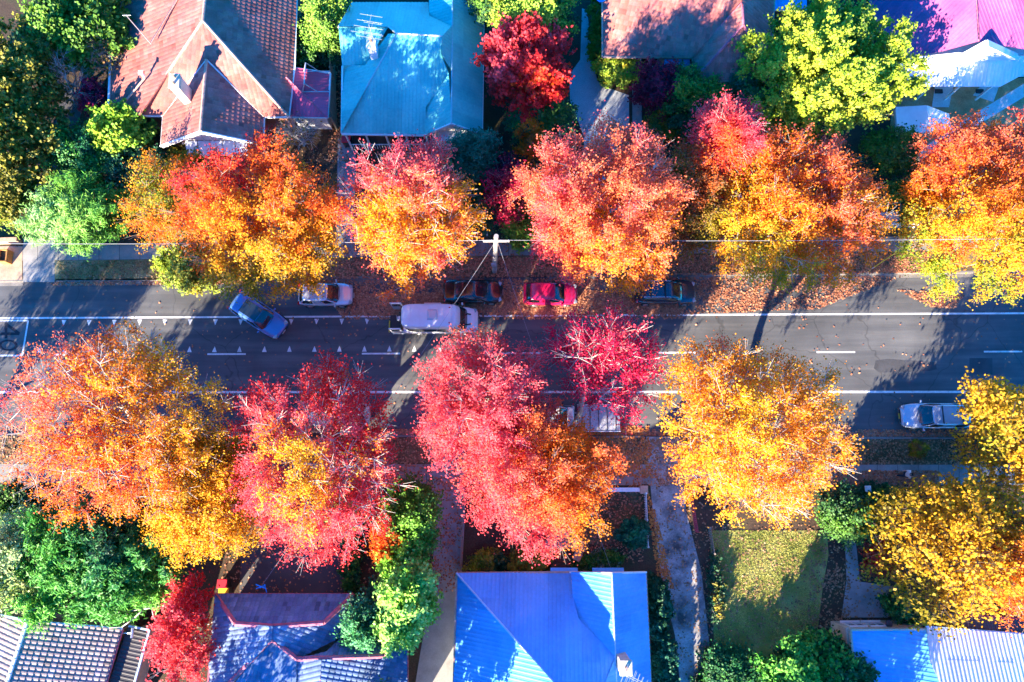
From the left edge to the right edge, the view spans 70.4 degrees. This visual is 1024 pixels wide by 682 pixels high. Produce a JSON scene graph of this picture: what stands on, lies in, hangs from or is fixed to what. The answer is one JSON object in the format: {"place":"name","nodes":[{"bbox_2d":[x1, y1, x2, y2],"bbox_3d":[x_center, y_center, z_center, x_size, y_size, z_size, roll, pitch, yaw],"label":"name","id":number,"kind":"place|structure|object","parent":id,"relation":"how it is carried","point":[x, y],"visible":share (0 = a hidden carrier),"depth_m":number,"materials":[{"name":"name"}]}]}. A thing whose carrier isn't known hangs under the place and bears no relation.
{"place":"outdoors","nodes":[
{"label":"outdoors","id":0,"kind":"place"},
{"bbox_2d":[23,239,54,281],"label":"driveway","id":1,"kind":"structure","parent":0,"point":[41,268],"depth_m":53.87,"materials":[{"name":"concrete"}]},
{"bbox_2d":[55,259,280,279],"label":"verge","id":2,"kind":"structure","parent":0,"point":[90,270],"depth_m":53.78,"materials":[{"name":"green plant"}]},
{"bbox_2d":[239,436,342,592],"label":"driveway","id":3,"kind":"structure","parent":0,"point":[263,570],"depth_m":49.83,"materials":[{"name":"concrete"}]},
{"bbox_2d":[336,136,355,241],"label":"path","id":4,"kind":"structure","parent":0,"point":[344,169],"depth_m":55.11,"materials":[{"name":"concrete"}]},
{"bbox_2d":[416,436,465,681],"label":"driveway","id":5,"kind":"structure","parent":0,"point":[435,664],"depth_m":49.46,"materials":[{"name":"concrete"}]},
{"bbox_2d":[0,236,999,260],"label":"footpath","id":6,"kind":"structure","parent":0,"point":[109,252],"depth_m":54.05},
{"bbox_2d":[153,125,357,306],"bbox_3d":[-16.523,-7.750,47.984,12.722,12.375,11.694,32,81,6],"label":"street tree","id":7,"kind":"object","parent":6,"relation":"on","point":[273,168],"visible":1,"depth_m":45.16,"materials":[{"name":"orange plant"}]},
{"bbox_2d":[0,277,1023,435],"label":"road","id":8,"kind":"structure","parent":0,"point":[929,336],"depth_m":52.92,"materials":[{"name":"asphalt"}]},
{"bbox_2d":[0,321,26,354],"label":"speed patch","id":9,"kind":"object","parent":8,"relation":"on","point":[20,326],"visible":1,"depth_m":52.95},
{"bbox_2d":[227,289,287,338],"bbox_3d":[-18.382,-1.900,52.494,4.417,1.509,2.208,33,81,6],"label":"car","id":10,"kind":"object","parent":8,"relation":"on","point":[267,321],"visible":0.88,"depth_m":52.02,"materials":[{"name":"blue metal"}]},
{"bbox_2d":[297,279,353,307],"bbox_3d":[-13.577,-3.404,52.786,4.017,1.492,2.088,0,79,0],"label":"parked car","id":11,"kind":"object","parent":8,"relation":"on","point":[340,295],"visible":0.79,"depth_m":52.42,"materials":[{"name":"silver metal"}]},
{"bbox_2d":[388,302,478,335],"bbox_3d":[-5.645,-1.587,51.890,6.505,2.580,2.408,0,79,0],"label":"van","id":12,"kind":"object","parent":8,"relation":"on","point":[422,319],"visible":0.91,"depth_m":50.85,"materials":[{"name":"white metal"}]},
{"bbox_2d":[443,276,502,304],"bbox_3d":[-2.845,-3.619,52.856,4.367,1.432,2.128,0,79,0],"label":"parked car","id":13,"kind":"object","parent":8,"relation":"on","point":[487,292],"visible":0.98,"depth_m":52.52,"materials":[{"name":"black metal"}]},
{"bbox_2d":[404,323,562,482],"bbox_3d":[-1.765,3.909,45.828,9.849,12.350,10.408,0,79,0],"label":"street tree","id":14,"kind":"object","parent":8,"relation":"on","point":[497,372],"visible":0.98,"depth_m":42.73,"materials":[{"name":"red plant"}]},
{"bbox_2d":[0,391,1022,392],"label":"edge line","id":15,"kind":"object","parent":8,"relation":"on","point":[609,391],"visible":0.3,"depth_m":52.22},
{"bbox_2d":[0,312,1023,318],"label":"edge line","id":16,"kind":"object","parent":8,"relation":"on","point":[520,316],"visible":0.79,"depth_m":53.26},
{"bbox_2d":[523,279,577,306],"bbox_3d":[2.804,-3.463,52.822,4.017,1.442,2.068,0,79,0],"label":"parked car","id":17,"kind":"object","parent":8,"relation":"on","point":[535,294],"visible":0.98,"depth_m":52.35,"materials":[{"name":"red metal"}]},
{"bbox_2d":[550,402,620,431],"bbox_3d":[5.053,5.442,51.095,5.110,1.542,2.188,0,79,0],"label":"utility truck","id":18,"kind":"object","parent":8,"relation":"on","point":[602,422],"visible":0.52,"depth_m":50.62,"materials":[{"name":"white metal"}]},
{"bbox_2d":[536,299,671,434],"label":"street tree","id":19,"kind":"object","parent":8,"relation":"on","point":[605,353],"visible":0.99,"depth_m":44.42,"materials":[{"name":"red plant"}]},
{"bbox_2d":[634,276,695,305],"bbox_3d":[11.188,-3.603,52.770,4.517,1.597,2.188,0,79,0],"label":"parked car","id":20,"kind":"object","parent":8,"relation":"on","point":[681,292],"visible":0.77,"depth_m":52.34,"materials":[{"name":"blue metal"}]},
{"bbox_2d":[874,359,936,372],"bbox_3d":[28.490,1.793,52.572,4.567,0.001,1.000,0,79,0],"label":"road patch","id":21,"kind":"object","parent":8,"relation":"on","point":[887,365],"visible":1,"depth_m":52.56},
{"bbox_2d":[898,400,970,430],"bbox_3d":[29.872,5.258,51.092,4.817,1.617,2.188,0,79,0],"label":"parked car","id":22,"kind":"object","parent":8,"relation":"on","point":[921,415],"visible":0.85,"depth_m":50.72,"materials":[{"name":"silver metal"}]},
{"bbox_2d":[0,433,1023,681],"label":"terrain","id":23,"kind":"structure","parent":0,"point":[474,541],"depth_m":50.06,"materials":[{"name":"plant"}]},
{"bbox_2d":[0,477,59,535],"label":"shrub","id":24,"kind":"object","parent":23,"relation":"on","point":[7,500],"visible":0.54,"depth_m":48.47,"materials":[{"name":"green plant"}]},
{"bbox_2d":[0,493,62,623],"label":"garden tree","id":25,"kind":"object","parent":23,"relation":"on","point":[12,587],"visible":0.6,"depth_m":44.75,"materials":[{"name":"green plant"}]},
{"bbox_2d":[0,606,159,681],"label":"brick house","id":26,"kind":"structure","parent":23,"relation":"on","point":[93,652],"depth_m":45.03,"materials":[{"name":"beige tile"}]},
{"bbox_2d":[0,477,194,639],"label":"garden tree","id":27,"kind":"object","parent":23,"relation":"on","point":[99,555],"visible":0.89,"depth_m":43.95,"materials":[{"name":"green plant"}]},
{"bbox_2d":[0,315,242,533],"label":"street tree","id":28,"kind":"object","parent":23,"relation":"on","point":[140,363],"visible":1,"depth_m":41.61,"materials":[{"name":"orange plant"}]},
{"bbox_2d":[137,567,220,681],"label":"garden tree","id":29,"kind":"object","parent":23,"relation":"on","point":[178,640],"visible":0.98,"depth_m":44.26,"materials":[{"name":"red plant"}]},
{"bbox_2d":[133,414,279,571],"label":"street tree","id":30,"kind":"object","parent":23,"relation":"on","point":[210,499],"visible":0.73,"depth_m":43.64,"materials":[{"name":"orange plant"}]},
{"bbox_2d":[207,593,407,681],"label":"tiled house","id":31,"kind":"structure","parent":23,"relation":"on","point":[273,637],"depth_m":45.15,"materials":[{"name":"grey tile"}]},
{"bbox_2d":[213,346,417,574],"bbox_3d":[-12.089,7.316,45.190,12.473,12.356,13.818,0,79,0],"label":"street tree","id":32,"kind":"object","parent":23,"relation":"on","point":[272,501],"visible":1,"depth_m":43.05,"materials":[{"name":"red plant"}]},
{"bbox_2d":[336,524,367,596],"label":"hedge","id":33,"kind":"object","parent":23,"relation":"on","point":[349,581],"visible":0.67,"depth_m":48.73,"materials":[{"name":"green plant"}]},
{"bbox_2d":[330,575,385,656],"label":"garden tree","id":34,"kind":"object","parent":23,"relation":"on","point":[359,613],"visible":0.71,"depth_m":44.66,"materials":[{"name":"green plant"}]},
{"bbox_2d":[365,509,416,565],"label":"shrub","id":35,"kind":"object","parent":23,"relation":"on","point":[379,544],"visible":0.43,"depth_m":45.72,"materials":[{"name":"orange plant"}]},
{"bbox_2d":[365,534,443,658],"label":"garden tree","id":36,"kind":"object","parent":23,"relation":"on","point":[406,593],"visible":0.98,"depth_m":43.97,"materials":[{"name":"green plant"}]},
{"bbox_2d":[375,471,447,562],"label":"garden tree","id":37,"kind":"object","parent":23,"relation":"on","point":[415,515],"visible":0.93,"depth_m":45.83,"materials":[{"name":"green plant"}]},
{"bbox_2d":[461,544,510,571],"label":"shrub","id":38,"kind":"object","parent":23,"relation":"on","point":[489,560],"visible":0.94,"depth_m":48.65,"materials":[{"name":"green plant"}]},
{"bbox_2d":[0,464,1023,484],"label":"footpath","id":39,"kind":"structure","parent":23,"relation":"on","point":[946,469],"depth_m":51.05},
{"bbox_2d":[450,390,630,567],"bbox_3d":[1.576,8.335,45.218,11.235,11.815,10.809,0,79,0],"label":"street tree","id":40,"kind":"object","parent":39,"relation":"on","point":[513,495],"visible":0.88,"depth_m":42.78,"materials":[{"name":"red plant"}]},
{"bbox_2d":[0,436,1023,464],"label":"verge","id":41,"kind":"structure","parent":23,"relation":"on","point":[426,458],"depth_m":51.33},
{"bbox_2d":[653,330,869,531],"bbox_3d":[14.940,5.516,45.224,13.234,12.902,12.461,0,79,0],"label":"street tree","id":42,"kind":"object","parent":41,"relation":"on","point":[811,405],"visible":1,"depth_m":42.02,"materials":[{"name":"yellow plant"}]},
{"bbox_2d":[946,366,1023,503],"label":"street tree","id":43,"kind":"object","parent":41,"relation":"on","point":[997,408],"visible":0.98,"depth_m":45.16,"materials":[{"name":"yellow plant"}]},
{"bbox_2d":[57,260,986,647],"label":"grass","id":44,"kind":"structure","parent":23,"relation":"on","point":[795,598],"depth_m":49.90,"materials":[{"name":"plant"}]},
{"bbox_2d":[506,543,553,570],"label":"shrub","id":45,"kind":"object","parent":23,"relation":"on","point":[518,564],"visible":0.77,"depth_m":48.55,"materials":[{"name":"green plant"}]},
{"bbox_2d":[453,549,651,681],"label":"cottage","id":46,"kind":"structure","parent":23,"relation":"on","point":[560,621],"depth_m":45.35,"materials":[{"name":"blue metal"}]},
{"bbox_2d":[569,544,627,570],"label":"shrub","id":47,"kind":"object","parent":23,"relation":"on","point":[595,559],"visible":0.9,"depth_m":48.82,"materials":[{"name":"green plant"}]},
{"bbox_2d":[647,570,675,647],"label":"shrub","id":48,"kind":"object","parent":23,"relation":"on","point":[661,608],"visible":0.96,"depth_m":48.12,"materials":[{"name":"green plant"}]},
{"bbox_2d":[650,630,680,681],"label":"shrub","id":49,"kind":"object","parent":23,"relation":"on","point":[664,662],"visible":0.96,"depth_m":47.76,"materials":[{"name":"green plant"}]},
{"bbox_2d":[685,638,764,681],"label":"shrub","id":50,"kind":"object","parent":23,"relation":"on","point":[732,664],"visible":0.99,"depth_m":47.62,"materials":[{"name":"green plant"}]},
{"bbox_2d":[748,624,880,681],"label":"garden tree","id":51,"kind":"object","parent":23,"relation":"on","point":[825,655],"visible":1,"depth_m":45.56,"materials":[{"name":"green plant"}]},
{"bbox_2d":[810,475,880,553],"bbox_3d":[22.305,11.646,48.349,3.902,4.574,5.144,-21,80,-4],"label":"shrub","id":52,"kind":"object","parent":23,"relation":"on","point":[839,515],"visible":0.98,"depth_m":47.89,"materials":[{"name":"green plant"}]},
{"bbox_2d":[840,479,920,512],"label":"hedge","id":53,"kind":"object","parent":23,"relation":"on","point":[883,487],"visible":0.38,"depth_m":49.48,"materials":[{"name":"green plant"}]},
{"bbox_2d":[875,584,931,626],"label":"shrub","id":54,"kind":"object","parent":23,"relation":"on","point":[895,612],"visible":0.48,"depth_m":47.80,"materials":[{"name":"green plant"}]},
{"bbox_2d":[830,613,1023,681],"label":"rendered house","id":55,"kind":"structure","parent":23,"relation":"on","point":[990,651],"depth_m":46.21,"materials":[{"name":"blue metal"}]},
{"bbox_2d":[847,458,1023,643],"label":"street tree","id":56,"kind":"object","parent":23,"relation":"on","point":[974,573],"visible":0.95,"depth_m":43.88,"materials":[{"name":"yellow plant"}]},
{"bbox_2d":[965,500,1023,639],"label":"street tree","id":57,"kind":"object","parent":23,"relation":"on","point":[1019,561],"visible":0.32,"depth_m":43.67,"materials":[{"name":"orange plant"}]},
{"bbox_2d":[0,0,1023,281],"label":"terrain","id":58,"kind":"structure","parent":0,"point":[492,120],"depth_m":55.58,"materials":[{"name":"plant"}]},
{"bbox_2d":[0,10,75,229],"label":"garden tree","id":59,"kind":"object","parent":58,"relation":"on","point":[22,125],"visible":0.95,"depth_m":50.34,"materials":[{"name":"green plant"}]},
{"bbox_2d":[31,115,108,177],"bbox_3d":[-31.784,-13.601,52.812,5.611,5.129,4.938,-17,80,-3],"label":"shrub","id":60,"kind":"object","parent":58,"relation":"on","point":[76,149],"visible":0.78,"depth_m":51.90,"materials":[{"name":"green plant"}]},
{"bbox_2d":[9,162,134,258],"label":"garden tree","id":61,"kind":"object","parent":58,"relation":"on","point":[70,204],"visible":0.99,"depth_m":50.50,"materials":[{"name":"green plant"}]},
{"bbox_2d":[17,0,142,80],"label":"garden tree","id":62,"kind":"object","parent":58,"relation":"on","point":[65,24],"visible":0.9,"depth_m":51.67,"materials":[{"name":"green plant"}]},
{"bbox_2d":[70,74,107,118],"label":"shrub","id":63,"kind":"object","parent":58,"relation":"on","point":[96,90],"visible":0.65,"depth_m":53.00,"materials":[{"name":"purple plant"}]},
{"bbox_2d":[80,98,161,164],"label":"garden tree","id":64,"kind":"object","parent":58,"relation":"on","point":[115,128],"visible":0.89,"depth_m":51.89,"materials":[{"name":"green plant"}]},
{"bbox_2d":[94,141,172,211],"bbox_3d":[-27.693,-12.234,53.042,6.666,4.366,5.740,0,79,0],"label":"shrub","id":65,"kind":"object","parent":58,"relation":"on","point":[116,169],"visible":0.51,"depth_m":52.11,"materials":[{"name":"green plant"}]},
{"bbox_2d":[106,145,211,254],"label":"street tree","id":66,"kind":"object","parent":58,"relation":"on","point":[153,197],"visible":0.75,"depth_m":49.79,"materials":[{"name":"orange plant"}]},
{"bbox_2d":[149,235,224,299],"bbox_3d":[-23.127,-5.418,51.830,5.189,4.134,4.520,20,80,4],"label":"shrub","id":67,"kind":"object","parent":58,"relation":"on","point":[172,266],"visible":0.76,"depth_m":51.05,"materials":[{"name":"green plant"}]},
{"bbox_2d":[270,111,325,151],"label":"shrub","id":68,"kind":"object","parent":58,"relation":"on","point":[302,140],"visible":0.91,"depth_m":53.56,"materials":[{"name":"plant"}]},
{"bbox_2d":[296,13,341,70],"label":"shrub","id":69,"kind":"object","parent":58,"relation":"on","point":[307,54],"visible":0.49,"depth_m":54.88,"materials":[{"name":"green plant"}]},
{"bbox_2d":[292,0,351,60],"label":"garden tree","id":70,"kind":"object","parent":58,"relation":"on","point":[322,21],"visible":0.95,"depth_m":52.71,"materials":[{"name":"green plant"}]},
{"bbox_2d":[338,0,484,150],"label":"weatherboard house","id":71,"kind":"structure","parent":58,"relation":"on","point":[420,72],"depth_m":52.07,"materials":[{"name":"teal metal"}]},
{"bbox_2d":[333,128,492,306],"bbox_3d":[-6.552,-8.170,47.796,9.450,12.970,10.380,-27,81,-5],"label":"street tree","id":72,"kind":"object","parent":58,"relation":"on","point":[422,180],"visible":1,"depth_m":44.99,"materials":[{"name":"orange plant"}]},
{"bbox_2d":[440,124,503,185],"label":"garden tree","id":73,"kind":"object","parent":58,"relation":"on","point":[477,152],"visible":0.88,"depth_m":49.82,"materials":[{"name":"green plant"}]},
{"bbox_2d":[458,177,499,239],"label":"garden tree","id":74,"kind":"object","parent":58,"relation":"on","point":[489,223],"visible":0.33,"depth_m":51.06,"materials":[{"name":"green plant"}]},
{"bbox_2d":[475,150,533,228],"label":"garden tree","id":75,"kind":"object","parent":58,"relation":"on","point":[501,176],"visible":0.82,"depth_m":49.83,"materials":[{"name":"red plant"}]},
{"bbox_2d":[497,206,545,257],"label":"shrub","id":76,"kind":"object","parent":58,"relation":"on","point":[518,237],"visible":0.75,"depth_m":52.07,"materials":[{"name":"green plant"}]},
{"bbox_2d":[470,10,577,123],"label":"garden tree","id":77,"kind":"object","parent":58,"relation":"on","point":[525,63],"visible":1,"depth_m":49.91,"materials":[{"name":"red plant"}]},
{"bbox_2d":[508,112,549,169],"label":"sapling","id":78,"kind":"object","parent":58,"relation":"on","point":[528,140],"visible":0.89,"depth_m":51.84,"materials":[{"name":"brown plant"}]},
{"bbox_2d":[477,0,581,36],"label":"garden tree","id":79,"kind":"object","parent":58,"relation":"on","point":[549,11],"visible":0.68,"depth_m":50.74,"materials":[{"name":"green plant"}]},
{"bbox_2d":[502,95,582,148],"bbox_3d":[2.279,-16.922,53.686,6.022,4.817,5.788,0,79,0],"label":"shrub","id":80,"kind":"object","parent":58,"relation":"on","point":[559,114],"visible":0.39,"depth_m":52.63,"materials":[{"name":"green plant"}]},
{"bbox_2d":[584,0,600,61],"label":"shrub","id":81,"kind":"object","parent":58,"relation":"on","point":[593,10],"visible":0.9,"depth_m":55.61,"materials":[{"name":"green plant"}]},
{"bbox_2d":[500,100,699,301],"bbox_3d":[6.310,-8.550,48.350,12.429,11.993,12.693,-40,82,-7],"label":"street tree","id":82,"kind":"object","parent":58,"relation":"on","point":[558,191],"visible":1,"depth_m":45.39,"materials":[{"name":"red plant"}]},
{"bbox_2d":[590,50,644,89],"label":"hedge","id":83,"kind":"object","parent":58,"relation":"on","point":[611,72],"visible":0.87,"depth_m":54.83,"materials":[{"name":"green plant"}]},
{"bbox_2d":[627,53,681,121],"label":"garden tree","id":84,"kind":"object","parent":58,"relation":"on","point":[651,86],"visible":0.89,"depth_m":52.15,"materials":[{"name":"purple plant"}]},
{"bbox_2d":[648,59,728,138],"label":"garden tree","id":85,"kind":"object","parent":58,"relation":"on","point":[689,91],"visible":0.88,"depth_m":52.01,"materials":[{"name":"green plant"}]},
{"bbox_2d":[650,127,740,264],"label":"street tree","id":86,"kind":"object","parent":58,"relation":"on","point":[709,180],"visible":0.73,"depth_m":48.43,"materials":[{"name":"orange plant"}]},
{"bbox_2d":[678,85,769,178],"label":"street tree","id":87,"kind":"object","parent":58,"relation":"on","point":[734,129],"visible":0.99,"depth_m":47.11,"materials":[{"name":"red plant"}]},
{"bbox_2d":[720,65,772,122],"bbox_3d":[17.315,-18.267,53.929,4.664,4.729,4.660,0,79,0],"label":"shrub","id":88,"kind":"object","parent":58,"relation":"on","point":[748,86],"visible":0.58,"depth_m":52.73,"materials":[{"name":"green plant"}]},
{"bbox_2d":[697,117,905,298],"bbox_3d":[19.316,-8.855,49.726,13.537,9.333,12.238,0,79,0],"label":"street tree","id":89,"kind":"object","parent":58,"relation":"on","point":[775,197],"visible":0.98,"depth_m":47.98,"materials":[{"name":"orange plant"}]},
{"bbox_2d":[731,0,935,150],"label":"garden tree","id":90,"kind":"object","parent":58,"relation":"on","point":[825,34],"visible":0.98,"depth_m":49.80,"materials":[{"name":"green plant"}]},
{"bbox_2d":[858,120,927,179],"bbox_3d":[28.375,-14.121,53.697,5.164,3.684,4.722,0,79,0],"label":"shrub","id":91,"kind":"object","parent":58,"relation":"on","point":[885,148],"visible":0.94,"depth_m":53.19,"materials":[{"name":"green plant"}]},
{"bbox_2d":[878,173,935,227],"bbox_3d":[29.182,-10.184,52.884,3.888,3.616,4.671,-25,80,-5],"label":"shrub","id":92,"kind":"object","parent":58,"relation":"on","point":[893,188],"visible":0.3,"depth_m":52.47,"materials":[{"name":"green plant"}]},
{"bbox_2d":[890,106,1023,310],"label":"street tree","id":93,"kind":"object","parent":58,"relation":"on","point":[967,157],"visible":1,"depth_m":48.41,"materials":[{"name":"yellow plant"}]},
{"bbox_2d":[22,251,1008,278],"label":"verge","id":94,"kind":"structure","parent":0,"point":[967,268],"depth_m":53.86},
{"bbox_2d":[569,8,629,248],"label":"driveway","id":95,"kind":"structure","parent":0,"point":[589,94],"depth_m":56.30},
{"bbox_2d":[567,491,641,545],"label":"lawn","id":96,"kind":"structure","parent":0,"point":[605,515],"depth_m":50.52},
{"bbox_2d":[646,437,708,681],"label":"driveway","id":97,"kind":"structure","parent":0,"point":[676,533],"depth_m":49.87,"materials":[{"name":"concrete"}]},
{"bbox_2d":[710,530,828,660],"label":"lawn","id":98,"kind":"structure","parent":0,"point":[764,648],"depth_m":49.66,"materials":[{"name":"plant"}]},
{"bbox_2d":[705,549,728,623],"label":"shrub","id":99,"kind":"object","parent":98,"relation":"on","point":[716,587],"visible":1,"depth_m":49.05,"materials":[{"name":"green plant"}]},
{"bbox_2d":[842,541,897,616],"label":"path","id":100,"kind":"structure","parent":0,"point":[862,609],"depth_m":49.52,"materials":[{"name":"concrete"}]},
{"bbox_2d":[889,78,1023,161],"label":"paving","id":101,"kind":"structure","parent":0,"point":[963,101],"depth_m":56.23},
{"bbox_2d":[882,105,950,135],"bbox_3d":[30.456,-16.176,54.498,4.036,2.630,2.254,0,79,0],"label":"garden canopy","id":102,"kind":"object","parent":101,"relation":"on","point":[911,115],"visible":0.64,"depth_m":53.59,"materials":[{"name":"white fabric"}]},
{"bbox_2d":[917,84,1023,156],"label":"path","id":103,"kind":"structure","parent":0,"point":[1006,100],"depth_m":56.21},
{"label":"ground","id":104,"kind":"structure","parent":0,"visible":0},
{"bbox_2d":[107,0,332,155],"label":"brick house","id":105,"kind":"structure","parent":104,"relation":"on","point":[201,74],"depth_m":52.24,"materials":[{"name":"tile"}]},
{"bbox_2d":[55,275,477,284],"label":"kerb","id":106,"kind":"structure","parent":104,"relation":"on","point":[358,280],"depth_m":53.70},
{"bbox_2d":[0,56,1022,673],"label":"fallen leaves","id":107,"kind":"object","parent":104,"relation":"on","point":[504,308],"visible":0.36,"depth_m":53.25,"materials":[{"name":"plant"}]},
{"bbox_2d":[613,515,652,550],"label":"shrub","id":108,"kind":"object","parent":104,"relation":"on","point":[632,532],"visible":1,"depth_m":48.87,"materials":[{"name":"green plant"}]},
{"bbox_2d":[597,0,774,82],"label":"brick house","id":109,"kind":"structure","parent":104,"relation":"on","point":[702,32],"depth_m":52.93,"materials":[{"name":"tile"}]},
{"bbox_2d":[546,270,1023,280],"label":"kerb","id":110,"kind":"structure","parent":104,"relation":"on","point":[958,274],"depth_m":53.79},
{"bbox_2d":[869,0,1023,99],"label":"weatherboard house","id":111,"kind":"structure","parent":104,"relation":"on","point":[971,43],"depth_m":52.82,"materials":[{"name":"white metal"}]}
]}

